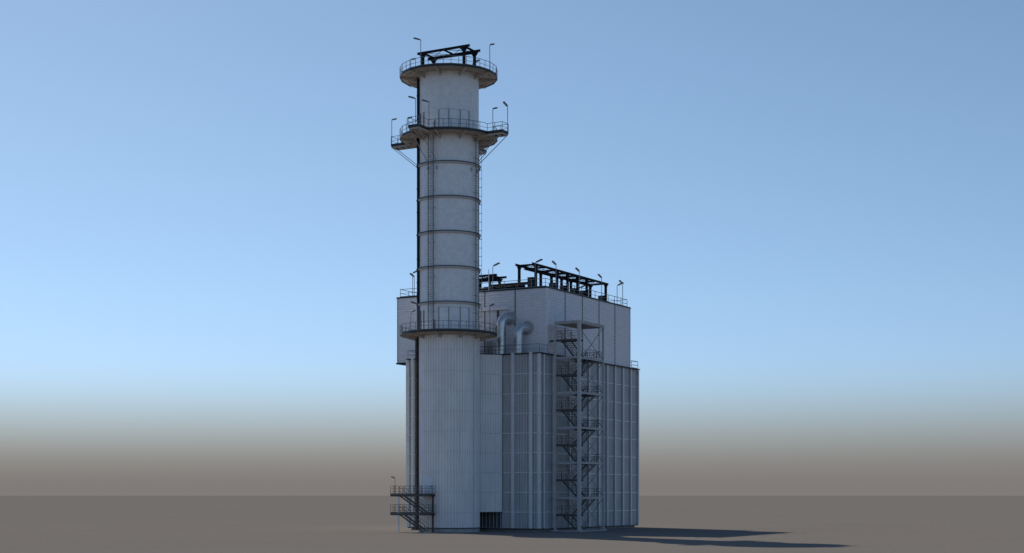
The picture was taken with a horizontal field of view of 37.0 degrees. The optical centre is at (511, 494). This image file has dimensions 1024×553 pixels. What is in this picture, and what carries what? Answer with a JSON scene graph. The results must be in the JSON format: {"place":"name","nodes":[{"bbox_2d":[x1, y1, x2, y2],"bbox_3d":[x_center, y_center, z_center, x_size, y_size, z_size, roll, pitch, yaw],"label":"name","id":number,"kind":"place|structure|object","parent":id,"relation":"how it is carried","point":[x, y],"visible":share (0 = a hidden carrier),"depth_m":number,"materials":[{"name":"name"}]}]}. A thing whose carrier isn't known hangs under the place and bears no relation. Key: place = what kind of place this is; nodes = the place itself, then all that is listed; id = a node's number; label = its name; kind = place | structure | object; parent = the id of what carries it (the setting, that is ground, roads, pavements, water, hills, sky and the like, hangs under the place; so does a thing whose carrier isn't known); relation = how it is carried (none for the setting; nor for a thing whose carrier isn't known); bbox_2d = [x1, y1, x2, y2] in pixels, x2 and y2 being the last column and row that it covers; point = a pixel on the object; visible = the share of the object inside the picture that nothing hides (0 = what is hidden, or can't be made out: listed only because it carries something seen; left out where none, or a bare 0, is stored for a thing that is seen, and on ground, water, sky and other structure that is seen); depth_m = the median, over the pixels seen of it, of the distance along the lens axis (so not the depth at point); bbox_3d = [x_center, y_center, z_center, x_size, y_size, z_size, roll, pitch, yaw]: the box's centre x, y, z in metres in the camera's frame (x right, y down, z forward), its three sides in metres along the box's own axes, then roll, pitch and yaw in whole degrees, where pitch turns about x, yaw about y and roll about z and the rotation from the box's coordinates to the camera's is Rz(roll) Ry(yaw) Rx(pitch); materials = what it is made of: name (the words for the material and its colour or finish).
{"place":"outdoors","nodes":[
{"label":"outdoors","id":0,"kind":"place"},
{"bbox_2d":[0,496,1023,552],"bbox_3d":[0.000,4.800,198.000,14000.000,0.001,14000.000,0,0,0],"label":"ground","id":1,"kind":"structure","parent":0,"point":[369,524],"depth_m":223.55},
{"bbox_2d":[390,486,434,532],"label":"entry stair","id":2,"kind":"object","parent":1,"relation":"on","point":[405,494],"visible":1,"depth_m":193.63,"materials":[{"name":"metal"}]},
{"bbox_2d":[391,55,508,532],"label":"exhaust stack","id":3,"kind":"object","parent":1,"relation":"on","point":[448,138],"visible":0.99,"depth_m":194.55,"materials":[{"name":"metal"}]},
{"bbox_2d":[391,118,396,143],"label":"lamp pole","id":4,"kind":"object","parent":3,"relation":"on","point":[391,128],"visible":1,"depth_m":201.43,"materials":[{"name":"grey metal"}]},
{"bbox_2d":[408,96,415,124],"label":"lamp pole","id":5,"kind":"object","parent":3,"relation":"on","point":[415,106],"visible":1,"depth_m":190.52,"materials":[{"name":"grey metal"}]},
{"bbox_2d":[413,37,420,64],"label":"lamp pole","id":6,"kind":"object","parent":3,"relation":"on","point":[420,47],"visible":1,"depth_m":192.72,"materials":[{"name":"grey metal"}]},
{"bbox_2d":[425,478,431,492],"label":"door","id":7,"kind":"structure","parent":3,"relation":"in","point":[428,481],"depth_m":194.74,"materials":[{"name":"grey metal"}]},
{"bbox_2d":[417,44,480,64],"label":"pipe rack","id":8,"kind":"object","parent":3,"relation":"on","point":[464,52],"visible":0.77,"depth_m":197.54,"materials":[{"name":"black metal"}]},
{"bbox_2d":[489,303,494,331],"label":"lamp pole","id":9,"kind":"object","parent":3,"relation":"on","point":[489,314],"visible":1,"depth_m":194.86,"materials":[{"name":"grey metal"}]},
{"bbox_2d":[489,43,494,68],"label":"lamp pole","id":10,"kind":"object","parent":3,"relation":"on","point":[489,53],"visible":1,"depth_m":194.86,"materials":[{"name":"grey metal"}]},
{"bbox_2d":[503,101,508,132],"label":"lamp pole","id":11,"kind":"object","parent":3,"relation":"on","point":[504,103],"visible":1,"depth_m":194.50,"materials":[{"name":"grey metal"}]},
{"bbox_2d":[396,278,639,531],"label":"boiler house","id":12,"kind":"structure","parent":1,"relation":"on","point":[528,438],"depth_m":205.04,"materials":[{"name":"metal"}]},
{"bbox_2d":[486,341,492,353],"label":"door","id":13,"kind":"structure","parent":12,"relation":"in","point":[488,343],"depth_m":204.64,"materials":[{"name":"grey metal"}]},
{"bbox_2d":[480,353,501,512],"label":"transition duct","id":14,"kind":"object","parent":12,"relation":"attached to","point":[490,433],"visible":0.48,"depth_m":200.49,"materials":[{"name":"metal"}]},
{"bbox_2d":[479,274,506,286],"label":"pipe rack","id":15,"kind":"object","parent":12,"relation":"on","point":[493,277],"visible":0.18,"depth_m":214.20,"materials":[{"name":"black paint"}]},
{"bbox_2d":[479,285,524,289],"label":"roof pipe","id":16,"kind":"object","parent":12,"relation":"on","point":[491,288],"visible":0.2,"depth_m":205.81,"materials":[{"name":"grey metal"}]},
{"bbox_2d":[496,312,515,353],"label":"vent pipe","id":17,"kind":"object","parent":12,"relation":"attached to","point":[507,318],"visible":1,"depth_m":201.49,"materials":[{"name":"grey metal"}]},
{"bbox_2d":[489,282,527,288],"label":"roof pipe","id":18,"kind":"object","parent":12,"relation":"on","point":[511,284],"visible":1,"depth_m":204.22,"materials":[{"name":"grey metal"}]},
{"bbox_2d":[513,321,532,352],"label":"vent pipe","id":19,"kind":"object","parent":12,"relation":"attached to","point":[521,329],"visible":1,"depth_m":200.31,"materials":[{"name":"grey metal"}]},
{"bbox_2d":[527,277,533,286],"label":"control cabinet","id":20,"kind":"object","parent":12,"relation":"on","point":[528,281],"visible":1,"depth_m":202.93,"materials":[{"name":"grey metal"}]},
{"bbox_2d":[535,259,542,285],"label":"lamp pole","id":21,"kind":"object","parent":12,"relation":"on","point":[539,260],"visible":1,"depth_m":201.64,"materials":[{"name":"grey metal"}]},
{"bbox_2d":[515,262,608,300],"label":"pipe rack","id":22,"kind":"object","parent":12,"relation":"on","point":[555,273],"visible":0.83,"depth_m":210.96,"materials":[{"name":"black metal"}]},
{"bbox_2d":[575,267,579,293],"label":"lamp pole","id":23,"kind":"object","parent":12,"relation":"on","point":[577,269],"visible":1,"depth_m":209.71,"materials":[{"name":"grey metal"}]},
{"bbox_2d":[549,320,606,531],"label":"stair tower","id":24,"kind":"structure","parent":1,"relation":"on","point":[579,325],"depth_m":200.50,"materials":[{"name":"grey metal"}]},
{"bbox_2d":[0,0,1023,495],"label":"sky","id":25,"kind":"structure","parent":0,"point":[809,214],"materials":[{"name":"blue"}]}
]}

